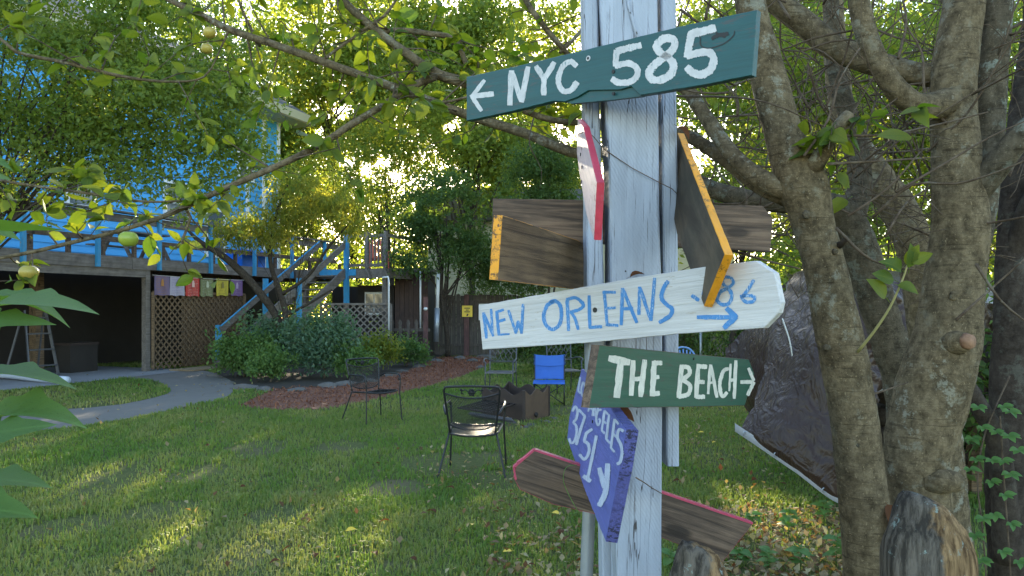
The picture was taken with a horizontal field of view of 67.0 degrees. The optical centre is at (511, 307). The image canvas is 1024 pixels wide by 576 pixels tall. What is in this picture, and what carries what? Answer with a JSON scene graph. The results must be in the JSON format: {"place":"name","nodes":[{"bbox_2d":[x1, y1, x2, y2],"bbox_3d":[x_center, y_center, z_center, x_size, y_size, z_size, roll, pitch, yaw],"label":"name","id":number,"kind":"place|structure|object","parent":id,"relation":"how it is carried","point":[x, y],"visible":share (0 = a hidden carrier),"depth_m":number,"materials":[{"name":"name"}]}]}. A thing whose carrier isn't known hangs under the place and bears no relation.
{"place":"outdoors","nodes":[
{"label":"outdoors","id":0,"kind":"place"},
{"bbox_2d":[1,370,233,430],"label":"path","id":1,"kind":"structure","parent":0,"point":[183,381],"depth_m":13.48,"materials":[{"name":"concrete"}]},
{"bbox_2d":[169,365,217,370],"bbox_3d":[-8.077,1.570,20.184,0.750,0.030,1.500,0,0,20],"label":"concrete slab","id":2,"kind":"object","parent":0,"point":[194,369],"depth_m":19.88,"materials":[{"name":"concrete"}]},
{"bbox_2d":[239,355,488,409],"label":"mulch path","id":3,"kind":"structure","parent":0,"point":[276,398],"depth_m":14.75,"materials":[{"name":"wood"}]},
{"bbox_2d":[0,346,986,575],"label":"lawn","id":4,"kind":"structure","parent":0,"point":[457,460],"depth_m":6.86,"materials":[{"name":"plant"}]},
{"bbox_2d":[0,157,99,517],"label":"sapling","id":5,"kind":"object","parent":4,"relation":"on","point":[37,402],"visible":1,"depth_m":1.04,"materials":[{"name":"green plant"}]},
{"bbox_2d":[0,366,177,389],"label":"concrete slab","id":6,"kind":"structure","parent":4,"relation":"on","point":[105,372],"depth_m":18.20,"materials":[{"name":"concrete"}]},
{"bbox_2d":[3,310,59,378],"bbox_3d":[-10.890,0.825,17.579,0.806,1.562,0.841,0,0,20],"label":"step ladder","id":7,"kind":"object","parent":6,"relation":"on","point":[46,317],"visible":0.69,"depth_m":17.67,"materials":[{"name":"grey metal"}]},
{"bbox_2d":[0,374,70,382],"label":"drain pipe","id":8,"kind":"object","parent":6,"relation":"on","point":[66,378],"visible":0.38,"depth_m":16.69,"materials":[{"name":"plastic"}]},
{"bbox_2d":[54,342,99,372],"bbox_3d":[-10.880,1.230,19.328,0.560,0.740,0.860,0,0,20],"label":"storage tub","id":9,"kind":"object","parent":6,"relation":"on","point":[74,357],"visible":0.86,"depth_m":19.07,"materials":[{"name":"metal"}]},
{"bbox_2d":[0,0,314,367],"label":"house","id":10,"kind":"structure","parent":4,"relation":"on","point":[114,328],"depth_m":22.89,"materials":[{"name":"blue"}]},
{"bbox_2d":[64,158,94,209],"bbox_3d":[-12.102,-3.500,21.731,0.080,1.400,1.000,0,0,20],"label":"window","id":11,"kind":"structure","parent":10,"relation":"in","point":[69,200],"depth_m":21.68,"materials":[{"name":"white glass"}]},
{"bbox_2d":[163,179,189,222],"bbox_3d":[-10.888,-3.400,25.120,0.080,1.400,1.100,0,0,20],"label":"window","id":12,"kind":"structure","parent":10,"relation":"in","point":[171,205],"depth_m":24.94,"materials":[{"name":"grey glass"}]},
{"bbox_2d":[204,209,225,257],"bbox_3d":[-10.282,-2.600,26.815,0.080,1.700,1.000,0,0,20],"label":"window","id":13,"kind":"structure","parent":10,"relation":"in","point":[214,217],"depth_m":26.83,"materials":[{"name":"grey glass"}]},
{"bbox_2d":[0,0,315,248],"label":"dense tree","id":14,"kind":"object","parent":4,"relation":"on","point":[93,125],"visible":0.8,"depth_m":12.03,"materials":[{"name":"green plant"}]},
{"bbox_2d":[91,0,294,83],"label":"backlit tree","id":15,"kind":"object","parent":4,"relation":"on","point":[235,15],"visible":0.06,"depth_m":39.76,"materials":[{"name":"green plant"}]},
{"bbox_2d":[0,195,420,370],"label":"deck","id":16,"kind":"structure","parent":4,"relation":"on","point":[98,262],"depth_m":19.42,"materials":[{"name":"blue wood"}]},
{"bbox_2d":[85,230,169,259],"bbox_3d":[-10.075,-1.614,20.686,1.600,0.772,1.700,0,0,20],"label":"picnic table","id":17,"kind":"object","parent":16,"relation":"on","point":[139,234],"visible":0.29,"depth_m":20.63,"materials":[{"name":"blue wood"}]},
{"bbox_2d":[151,291,245,369],"bbox_3d":[-8.464,0.567,21.130,0.107,1.995,3.551,0,0,20],"label":"lattice screen","id":18,"kind":"object","parent":16,"relation":"attached to","point":[200,314],"visible":0.77,"depth_m":20.82,"materials":[{"name":"wood"}]},
{"bbox_2d":[154,275,242,296],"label":"prayer flags","id":19,"kind":"object","parent":16,"relation":"hanging from","point":[164,285],"visible":0.81,"depth_m":20.76},
{"bbox_2d":[226,249,266,267],"bbox_3d":[-8.276,-1.512,24.079,0.660,0.545,1.160,0,0,20],"label":"storage box","id":20,"kind":"object","parent":16,"relation":"on","point":[245,260],"visible":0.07,"depth_m":23.68,"materials":[{"name":"blue plastic"}]},
{"bbox_2d":[320,303,391,344],"bbox_3d":[-4.730,0.558,23.531,2.171,1.416,0.065,0,0,-14],"label":"lattice screen","id":21,"kind":"object","parent":16,"relation":"attached to","point":[359,305],"visible":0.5,"depth_m":23.60,"materials":[{"name":"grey wood"}]},
{"bbox_2d":[369,240,390,268],"bbox_3d":[-4.371,-1.742,25.195,0.710,1.004,0.966,0,0,-16],"label":"sun chair","id":22,"kind":"object","parent":16,"relation":"on","point":[376,253],"visible":0.31,"depth_m":25.39,"materials":[{"name":"wood"}]},
{"bbox_2d":[382,276,389,335],"bbox_3d":[-3.747,-0.060,23.000,0.220,1.785,0.056,0,0,0],"label":"drain pipe","id":23,"kind":"object","parent":16,"relation":"attached to","point":[388,302],"visible":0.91,"depth_m":22.98,"materials":[{"name":"metal"}]},
{"bbox_2d":[230,384,258,389],"bbox_3d":[-5.294,1.598,15.322,0.580,0.205,0.373,0,0,-15],"label":"border stone","id":24,"kind":"object","parent":4,"relation":"on","point":[240,386],"visible":0.48,"depth_m":15.21,"materials":[{"name":"stone"}]},
{"bbox_2d":[255,386,271,391],"bbox_3d":[-4.825,1.603,15.014,0.310,0.172,0.537,0,0,-22],"label":"border stone","id":25,"kind":"object","parent":4,"relation":"on","point":[264,387],"visible":0.53,"depth_m":14.88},
{"bbox_2d":[213,241,344,366],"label":"stairs","id":26,"kind":"structure","parent":4,"relation":"on","point":[336,281],"depth_m":22.80,"materials":[{"name":"blue wood"}]},
{"bbox_2d":[287,387,306,391],"bbox_3d":[-4.147,1.599,14.861,0.448,0.152,0.264,0,0,-30],"label":"border stone","id":27,"kind":"object","parent":4,"relation":"on","point":[297,388],"visible":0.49,"depth_m":14.80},
{"bbox_2d":[274,233,381,328],"bbox_3d":[-8.287,-0.737,31.603,8.991,4.694,4.326,0,0,0],"label":"backlit tree","id":28,"kind":"object","parent":4,"relation":"on","point":[283,286],"visible":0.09,"depth_m":31.25,"materials":[{"name":"green plant"}]},
{"bbox_2d":[318,382,337,387],"bbox_3d":[-3.721,1.598,15.624,0.537,0.216,0.419,0,0,28],"label":"border stone","id":29,"kind":"object","parent":4,"relation":"on","point":[326,384],"visible":0.54,"depth_m":15.49,"materials":[{"name":"stone"}]},
{"bbox_2d":[216,351,443,389],"bbox_3d":[-5.348,1.596,22.607,6.042,0.001,15.460,0,0,0],"label":"planting bed","id":30,"kind":"object","parent":4,"relation":"on","point":[288,380],"visible":0.41,"depth_m":17.77,"materials":[{"name":"soil"}]},
{"bbox_2d":[200,323,287,376],"bbox_3d":[-6.203,0.969,17.996,1.856,1.275,1.722,0,0,-42],"label":"shrub","id":31,"kind":"object","parent":30,"relation":"on","point":[235,351],"visible":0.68,"depth_m":17.60,"materials":[{"name":"green plant"}]},
{"bbox_2d":[227,307,303,372],"bbox_3d":[-5.623,0.780,18.608,2.050,1.650,1.768,0,0,0],"label":"shrub","id":32,"kind":"object","parent":30,"relation":"on","point":[264,324],"visible":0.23,"depth_m":18.40,"materials":[{"name":"green plant"}]},
{"bbox_2d":[238,337,302,381],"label":"shrub","id":33,"kind":"object","parent":30,"relation":"on","point":[267,362],"visible":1,"depth_m":16.56,"materials":[{"name":"green plant"}]},
{"bbox_2d":[187,164,384,373],"bbox_3d":[-5.350,-0.942,18.551,4.668,5.095,2.380,0,0,0],"label":"peach tree","id":34,"kind":"object","parent":30,"relation":"on","point":[272,234],"visible":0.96,"depth_m":18.40,"materials":[{"name":"green plant"}]},
{"bbox_2d":[274,295,369,378],"bbox_3d":[-4.298,0.652,17.551,2.153,1.907,1.822,0,0,0],"label":"shrub","id":35,"kind":"object","parent":30,"relation":"on","point":[315,342],"visible":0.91,"depth_m":17.27,"materials":[{"name":"green plant"}]},
{"bbox_2d":[324,332,385,378],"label":"shrub","id":36,"kind":"object","parent":30,"relation":"on","point":[356,352],"visible":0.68,"depth_m":17.12,"materials":[{"name":"green plant"}]},
{"bbox_2d":[253,72,502,284],"bbox_3d":[-5.110,-3.825,29.161,9.468,10.857,5.428,0,0,-14],"label":"backlit tree","id":37,"kind":"object","parent":30,"relation":"on","point":[370,147],"visible":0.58,"depth_m":28.75,"materials":[{"name":"green plant"}]},
{"bbox_2d":[348,315,410,371],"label":"shrub","id":38,"kind":"object","parent":30,"relation":"on","point":[388,350],"visible":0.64,"depth_m":19.33,"materials":[{"name":"green plant"}]},
{"bbox_2d":[332,268,436,353],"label":"shed","id":39,"kind":"structure","parent":30,"relation":"on","point":[405,298],"depth_m":25.52,"materials":[{"name":"brown wood"}]},
{"bbox_2d":[365,292,381,314],"bbox_3d":[-4.550,-0.150,25.537,0.620,0.750,0.075,0,0,0],"label":"window","id":40,"kind":"structure","parent":39,"relation":"in","point":[370,297],"depth_m":25.50,"materials":[{"name":"grey glass"}]},
{"bbox_2d":[390,297,429,358],"bbox_3d":[-3.200,0.625,24.050,1.300,1.950,0.120,0,0,0],"label":"picket fence","id":41,"kind":"object","parent":30,"relation":"on","point":[425,329],"visible":0.62,"depth_m":24.00,"materials":[{"name":"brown wood"}]},
{"bbox_2d":[391,331,438,366],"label":"shrub","id":42,"kind":"object","parent":30,"relation":"on","point":[415,352],"visible":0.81,"depth_m":20.89,"materials":[{"name":"green plant"}]},
{"bbox_2d":[233,0,444,285],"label":"backlit tree","id":43,"kind":"object","parent":4,"relation":"on","point":[311,90],"visible":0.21,"depth_m":33.63,"materials":[{"name":"green plant"}]},
{"bbox_2d":[334,380,355,385],"bbox_3d":[-3.466,1.599,16.115,0.605,0.187,0.350,0,0,-44],"label":"border stone","id":44,"kind":"object","parent":4,"relation":"on","point":[341,383],"visible":0.43,"depth_m":15.98,"materials":[{"name":"stone"}]},
{"bbox_2d":[280,161,457,306],"bbox_3d":[-9.841,-3.114,34.948,15.292,9.479,7.825,0,0,0],"label":"backlit tree","id":45,"kind":"object","parent":4,"relation":"on","point":[316,235],"visible":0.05,"depth_m":33.69,"materials":[{"name":"green plant"}]},
{"bbox_2d":[342,357,402,424],"bbox_3d":[-1.973,1.161,10.965,0.659,0.884,0.659,0,0,-40],"label":"garden chair","id":46,"kind":"object","parent":4,"relation":"on","point":[378,390],"visible":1,"depth_m":11.08,"materials":[{"name":"black metal"}]},
{"bbox_2d":[376,161,495,356],"bbox_3d":[-1.988,-1.578,24.637,4.797,6.390,3.669,0,0,0],"label":"evergreen tree","id":47,"kind":"object","parent":4,"relation":"on","point":[423,222],"visible":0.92,"depth_m":24.53,"materials":[{"name":"green plant"}]},
{"bbox_2d":[33,373,842,575],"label":"leaf litter","id":48,"kind":"object","parent":4,"relation":"on","point":[734,569],"visible":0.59,"depth_m":5.18,"materials":[{"name":"plant"}]},
{"bbox_2d":[339,0,560,294],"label":"backlit tree","id":49,"kind":"object","parent":4,"relation":"on","point":[482,23],"visible":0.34,"depth_m":30.90,"materials":[{"name":"green plant"}]},
{"bbox_2d":[437,385,506,478],"bbox_3d":[-0.361,1.161,7.530,0.659,0.884,0.659,0,0,3],"label":"garden chair","id":50,"kind":"object","parent":4,"relation":"on","point":[480,429],"visible":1,"depth_m":7.30,"materials":[{"name":"black metal"}]},
{"bbox_2d":[447,271,508,332],"bbox_3d":[-1.169,-0.100,27.329,2.380,3.404,1.810,0,0,19],"label":"shrub","id":51,"kind":"object","parent":4,"relation":"on","point":[495,291],"visible":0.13,"depth_m":27.06,"materials":[{"name":"green plant"}]},
{"bbox_2d":[483,347,516,389],"bbox_3d":[-0.195,1.084,14.037,0.590,1.036,0.559,0,0,8],"label":"patio chair","id":52,"kind":"object","parent":4,"relation":"on","point":[490,372],"visible":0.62,"depth_m":14.21,"materials":[{"name":"grey metal"}]},
{"bbox_2d":[457,381,549,423],"bbox_3d":[-0.167,1.370,10.800,1.053,0.460,2.451,0,0,17],"label":"fire pit","id":53,"kind":"object","parent":4,"relation":"on","point":[527,402],"visible":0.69,"depth_m":10.97,"materials":[{"name":"metal"}]},
{"bbox_2d":[0,0,1023,575],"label":"apple tree","id":54,"kind":"object","parent":4,"relation":"on","point":[958,110],"visible":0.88,"depth_m":2.37,"materials":[{"name":"green plant"}]},
{"bbox_2d":[18,256,38,279],"bbox_3d":[-1.462,-0.122,2.340,0.055,0.074,0.055,0,0,0],"label":"apple","id":55,"kind":"object","parent":54,"relation":"hanging from","point":[29,271],"visible":0.73,"depth_m":2.32,"materials":[{"name":"yellow plant"}]},
{"bbox_2d":[118,222,138,246],"bbox_3d":[-1.170,-0.226,2.360,0.057,0.076,0.057,0,0,0],"label":"apple","id":56,"kind":"object","parent":54,"relation":"hanging from","point":[129,239],"visible":1,"depth_m":2.34,"materials":[{"name":"green plant"}]},
{"bbox_2d":[201,38,212,53],"bbox_3d":[-1.065,-0.916,2.700,0.041,0.055,0.041,0,0,0],"label":"apple","id":57,"kind":"object","parent":54,"relation":"attached to","point":[206,48],"visible":1,"depth_m":2.69,"materials":[{"name":"yellow plant"}]},
{"bbox_2d":[203,21,215,38],"bbox_3d":[-1.055,-0.973,2.700,0.045,0.061,0.045,0,0,0],"label":"apple","id":58,"kind":"object","parent":54,"relation":"hanging from","point":[209,32],"visible":1,"depth_m":2.69,"materials":[{"name":"yellow plant"}]},
{"bbox_2d":[885,503,892,521],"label":"dry leaf","id":59,"kind":"object","parent":54,"relation":"attached to","point":[888,508],"visible":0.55,"depth_m":2.13,"materials":[{"name":"plant"}]},
{"bbox_2d":[459,126,582,299],"bbox_3d":[0.517,-2.191,25.250,4.568,7.613,3.462,0,0,0],"label":"evergreen tree","id":60,"kind":"object","parent":4,"relation":"on","point":[560,166],"visible":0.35,"depth_m":24.76,"materials":[{"name":"green plant"}]},
{"bbox_2d":[494,295,569,370],"bbox_3d":[0.711,0.634,19.054,2.682,1.941,1.853,0,0,0],"label":"shrub","id":61,"kind":"object","parent":4,"relation":"on","point":[520,351],"visible":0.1,"depth_m":19.00,"materials":[{"name":"green plant"}]},
{"bbox_2d":[472,0,602,188],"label":"backlit tree","id":62,"kind":"object","parent":4,"relation":"on","point":[564,12],"visible":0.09,"depth_m":37.02,"materials":[{"name":"green plant"}]},
{"bbox_2d":[533,354,564,405],"bbox_3d":[0.623,1.195,12.943,0.525,0.811,0.549,0,0,4],"label":"camp chair","id":63,"kind":"object","parent":4,"relation":"on","point":[549,367],"visible":0.94,"depth_m":13.15,"materials":[{"name":"blue fabric"}]},
{"bbox_2d":[517,287,584,375],"bbox_3d":[1.091,0.465,18.031,2.623,2.278,2.017,0,0,0],"label":"shrub","id":64,"kind":"object","parent":4,"relation":"on","point":[577,349],"visible":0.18,"depth_m":17.71,"materials":[{"name":"green plant"}]},
{"bbox_2d":[546,344,582,393],"bbox_3d":[0.967,1.084,14.435,0.590,1.036,0.559,0,0,-20],"label":"patio chair","id":65,"kind":"object","parent":4,"relation":"on","point":[570,358],"visible":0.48,"depth_m":14.62,"materials":[{"name":"grey metal"}]},
{"bbox_2d":[427,189,733,343],"bbox_3d":[3.000,-1.900,35.050,14.000,7.000,5.100,0,0,0],"label":"tree","id":66,"kind":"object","parent":4,"relation":"on","point":[685,264],"depth_m":33.08,"materials":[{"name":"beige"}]},
{"bbox_2d":[433,272,439,341],"bbox_3d":[-2.393,-0.037,24.600,0.215,2.218,0.168,0,0,0],"label":"downspout","id":67,"kind":"object","parent":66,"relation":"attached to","point":[436,322],"visible":0.89,"depth_m":24.55,"materials":[{"name":"metal"}]},
{"bbox_2d":[435,294,736,355],"bbox_3d":[5.407,0.580,26.096,16.052,2.100,0.242,0,0,0],"label":"board fence","id":68,"kind":"object","parent":4,"relation":"on","point":[471,341],"visible":0.13,"depth_m":26.18,"materials":[{"name":"brown wood"}]},
{"bbox_2d":[462,306,471,316],"bbox_3d":[-1.503,0.107,25.948,0.349,0.376,0.015,0,0,0],"label":"notice","id":69,"kind":"object","parent":68,"relation":"attached to","point":[466,311],"visible":1,"depth_m":25.95,"materials":[{"name":"yellow paint"}]},
{"bbox_2d":[580,511,594,575],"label":"metal pole","id":70,"kind":"object","parent":4,"relation":"on","point":[587,544],"visible":0.33,"depth_m":2.30,"materials":[{"name":"metal"}]},
{"bbox_2d":[580,0,678,575],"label":"sign post","id":71,"kind":"object","parent":4,"relation":"on","point":[639,134],"visible":0.59,"depth_m":1.94,"materials":[{"name":"white paint"}]},
{"bbox_2d":[489,215,583,288],"bbox_3d":[0.115,-0.123,2.003,0.022,0.140,0.731,5,1,24],"label":"direction sign","id":72,"kind":"object","parent":71,"relation":"attached to","point":[524,252],"visible":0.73,"depth_m":1.84,"materials":[{"name":"orange paint"}]},
{"bbox_2d":[577,119,603,239],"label":"direction sign","id":73,"kind":"object","parent":71,"relation":"attached to","point":[592,179],"visible":0.99,"depth_m":1.62,"materials":[{"name":"pink paint"}]},
{"bbox_2d":[567,369,638,542],"bbox_3d":[0.212,0.329,2.021,0.027,0.295,1.113,7,-1,0],"label":"direction sign","id":74,"kind":"object","parent":71,"relation":"attached to","point":[602,442],"visible":0.8,"depth_m":1.68,"materials":[{"name":"purple paint"}]},
{"bbox_2d":[621,408,633,421],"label":"dry leaf","id":75,"kind":"object","parent":74,"relation":"attached to","point":[627,413],"visible":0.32,"depth_m":1.79,"materials":[{"name":"plant"}]},
{"bbox_2d":[467,10,760,121],"bbox_3d":[0.186,-0.558,1.866,0.867,0.137,0.022,4,3,44],"label":"direction sign","id":76,"kind":"object","parent":71,"relation":"attached to","point":[718,51],"visible":1,"depth_m":1.77,"materials":[{"name":"teal paint"}]},
{"bbox_2d":[577,132,676,193],"bbox_3d":[0.239,-0.361,1.870,0.370,0.148,0.128,0,0,-42],"label":"wire","id":77,"kind":"object","parent":71,"relation":"attached to","point":[628,165],"visible":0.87,"depth_m":1.91,"materials":[{"name":"metal"}]},
{"bbox_2d":[479,261,784,349],"bbox_3d":[0.224,0.009,1.841,0.022,0.140,0.892,0,-5,-44],"label":"direction sign","id":78,"kind":"object","parent":71,"relation":"attached to","point":[750,294],"visible":0.98,"depth_m":1.76,"materials":[{"name":"white paint"}]},
{"bbox_2d":[492,198,772,251],"bbox_3d":[0.329,-0.234,2.135,0.769,0.127,0.021,3,0,1],"label":"direction sign","id":79,"kind":"object","parent":71,"relation":"attached to","point":[748,228],"visible":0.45,"depth_m":2.13,"materials":[{"name":"brown wood"}]},
{"bbox_2d":[513,448,752,561],"bbox_3d":[0.322,0.543,2.132,0.673,0.132,0.025,18,0,0],"label":"direction sign","id":80,"kind":"object","parent":71,"relation":"attached to","point":[538,473],"visible":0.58,"depth_m":2.12,"materials":[{"name":"brown wood"}]},
{"bbox_2d":[581,344,754,407],"bbox_3d":[0.412,0.174,1.874,0.023,0.131,0.770,0,-5,42],"label":"direction sign","id":81,"kind":"object","parent":71,"relation":"attached to","point":[621,377],"visible":1,"depth_m":1.79,"materials":[{"name":"green paint"}]},
{"bbox_2d":[674,124,688,138],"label":"dry leaf","id":82,"kind":"object","parent":71,"relation":"attached to","point":[685,129],"visible":1,"depth_m":1.92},
{"bbox_2d":[674,133,732,306],"bbox_3d":[0.424,-0.214,1.815,0.018,0.165,0.618,6,35,-3],"label":"direction sign","id":83,"kind":"object","parent":71,"relation":"attached to","point":[702,237],"visible":0.9,"depth_m":1.73,"materials":[{"name":"orange paint"}]},
{"bbox_2d":[280,239,993,329],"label":"wood","id":84,"kind":"object","parent":4,"relation":"on","point":[371,282],"depth_m":48.42,"materials":[{"name":"green plant"}]},
{"bbox_2d":[661,548,675,565],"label":"seedling","id":85,"kind":"object","parent":4,"relation":"on","point":[667,551],"visible":0.77,"depth_m":4.79,"materials":[{"name":"green plant"}]},
{"bbox_2d":[669,539,727,575],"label":"fence post","id":86,"kind":"object","parent":4,"relation":"on","point":[691,558],"visible":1,"depth_m":1.63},
{"bbox_2d":[699,332,701,354],"bbox_3d":[4.149,0.914,17.000,0.055,1.371,0.055,0,0,23],"label":"fence post","id":87,"kind":"object","parent":4,"relation":"on","point":[700,343],"visible":0.31,"depth_m":16.98,"materials":[{"name":"metal"}]},
{"bbox_2d":[678,331,728,356],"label":"shrub","id":88,"kind":"object","parent":4,"relation":"on","point":[687,338],"visible":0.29,"depth_m":17.89,"materials":[{"name":"green plant"}]},
{"bbox_2d":[689,274,785,356],"bbox_3d":[5.400,0.419,16.954,3.019,2.368,2.504,0,0,0],"label":"shrub","id":89,"kind":"object","parent":4,"relation":"on","point":[738,332],"visible":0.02,"depth_m":17.18,"materials":[{"name":"green plant"}]},
{"bbox_2d":[729,546,752,560],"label":"seedling","id":90,"kind":"object","parent":4,"relation":"on","point":[743,552],"visible":0.97,"depth_m":4.78,"materials":[{"name":"green plant"}]},
{"bbox_2d":[744,511,762,525],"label":"seedling","id":91,"kind":"object","parent":4,"relation":"on","point":[748,516],"visible":0.89,"depth_m":5.66,"materials":[{"name":"green plant"}]},
{"bbox_2d":[600,0,908,418],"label":"leaning tree","id":92,"kind":"object","parent":4,"relation":"on","point":[889,340],"visible":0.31,"depth_m":3.06,"materials":[{"name":"brown plant"}]},
{"bbox_2d":[755,545,778,567],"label":"seedling","id":93,"kind":"object","parent":4,"relation":"on","point":[767,553],"visible":0.98,"depth_m":4.65,"materials":[{"name":"green plant"}]},
{"bbox_2d":[777,507,799,536],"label":"seedling","id":94,"kind":"object","parent":4,"relation":"on","point":[785,519],"visible":1,"depth_m":5.37,"materials":[{"name":"green plant"}]},
{"bbox_2d":[784,543,813,573],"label":"seedling","id":95,"kind":"object","parent":4,"relation":"on","point":[797,551],"visible":0.98,"depth_m":4.64,"materials":[{"name":"green plant"}]},
{"bbox_2d":[676,0,930,345],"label":"hedge tree","id":96,"kind":"object","parent":4,"relation":"on","point":[708,169],"visible":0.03,"depth_m":16.44,"materials":[{"name":"green plant"}]},
{"bbox_2d":[811,499,833,524],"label":"seedling","id":97,"kind":"object","parent":4,"relation":"on","point":[826,504],"visible":0.99,"depth_m":5.67,"materials":[{"name":"green plant"}]},
{"bbox_2d":[822,533,841,565],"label":"seedling","id":98,"kind":"object","parent":4,"relation":"on","point":[831,551],"visible":0.83,"depth_m":4.79,"materials":[{"name":"green plant"}]},
{"bbox_2d":[676,0,1019,289],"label":"hedge tree","id":99,"kind":"object","parent":4,"relation":"on","point":[744,104],"visible":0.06,"depth_m":10.09,"materials":[{"name":"green plant"}]},
{"bbox_2d":[676,0,1022,292],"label":"hedge tree","id":100,"kind":"object","parent":4,"relation":"on","point":[691,4],"depth_m":26.23,"materials":[{"name":"green plant"}]},
{"bbox_2d":[822,0,973,546],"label":"background tree","id":101,"kind":"object","parent":4,"relation":"on","point":[961,507],"visible":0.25,"depth_m":3.83,"materials":[{"name":"brown plant"}]},
{"bbox_2d":[879,490,978,575],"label":"fence post","id":102,"kind":"object","parent":4,"relation":"on","point":[924,536],"visible":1,"depth_m":1.58,"materials":[{"name":"wood"}]},
{"bbox_2d":[877,392,985,493],"bbox_3d":[3.452,0.750,6.999,1.562,1.700,1.488,0,0,0],"label":"firewood rack","id":103,"kind":"object","parent":4,"relation":"on","point":[881,406],"visible":0.05,"depth_m":6.70,"materials":[{"name":"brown wood"}]},
{"bbox_2d":[726,269,993,502],"bbox_3d":[3.436,0.485,6.866,3.221,1.852,2.766,0,0,0],"label":"tarp","id":104,"kind":"object","parent":103,"relation":"on","point":[786,423],"visible":0.37,"depth_m":6.07,"materials":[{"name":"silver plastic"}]},
{"bbox_2d":[873,0,1022,395],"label":"hedge tree","id":105,"kind":"object","parent":4,"relation":"on","point":[1016,17],"visible":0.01,"depth_m":12.51,"materials":[{"name":"green plant"}]},
{"bbox_2d":[962,256,994,497],"bbox_3d":[4.501,0.574,6.385,2.294,2.060,1.802,0,0,30],"label":"shrub","id":106,"kind":"object","parent":4,"relation":"on","point":[984,370],"visible":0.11,"depth_m":6.36,"materials":[{"name":"green plant"}]},
{"bbox_2d":[970,3,1023,575],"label":"vine covered tree","id":107,"kind":"object","parent":4,"relation":"on","point":[1007,353],"visible":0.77,"depth_m":2.94,"materials":[{"name":"brown plant"}]},
{"bbox_2d":[963,376,1023,575],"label":"creeper","id":108,"kind":"object","parent":107,"relation":"attached to","point":[995,516],"visible":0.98,"depth_m":2.74,"materials":[{"name":"green plant"}]},
{"bbox_2d":[83,0,1021,313],"label":"sky","id":109,"kind":"structure","parent":0,"point":[396,175],"materials":[{"name":"white"}]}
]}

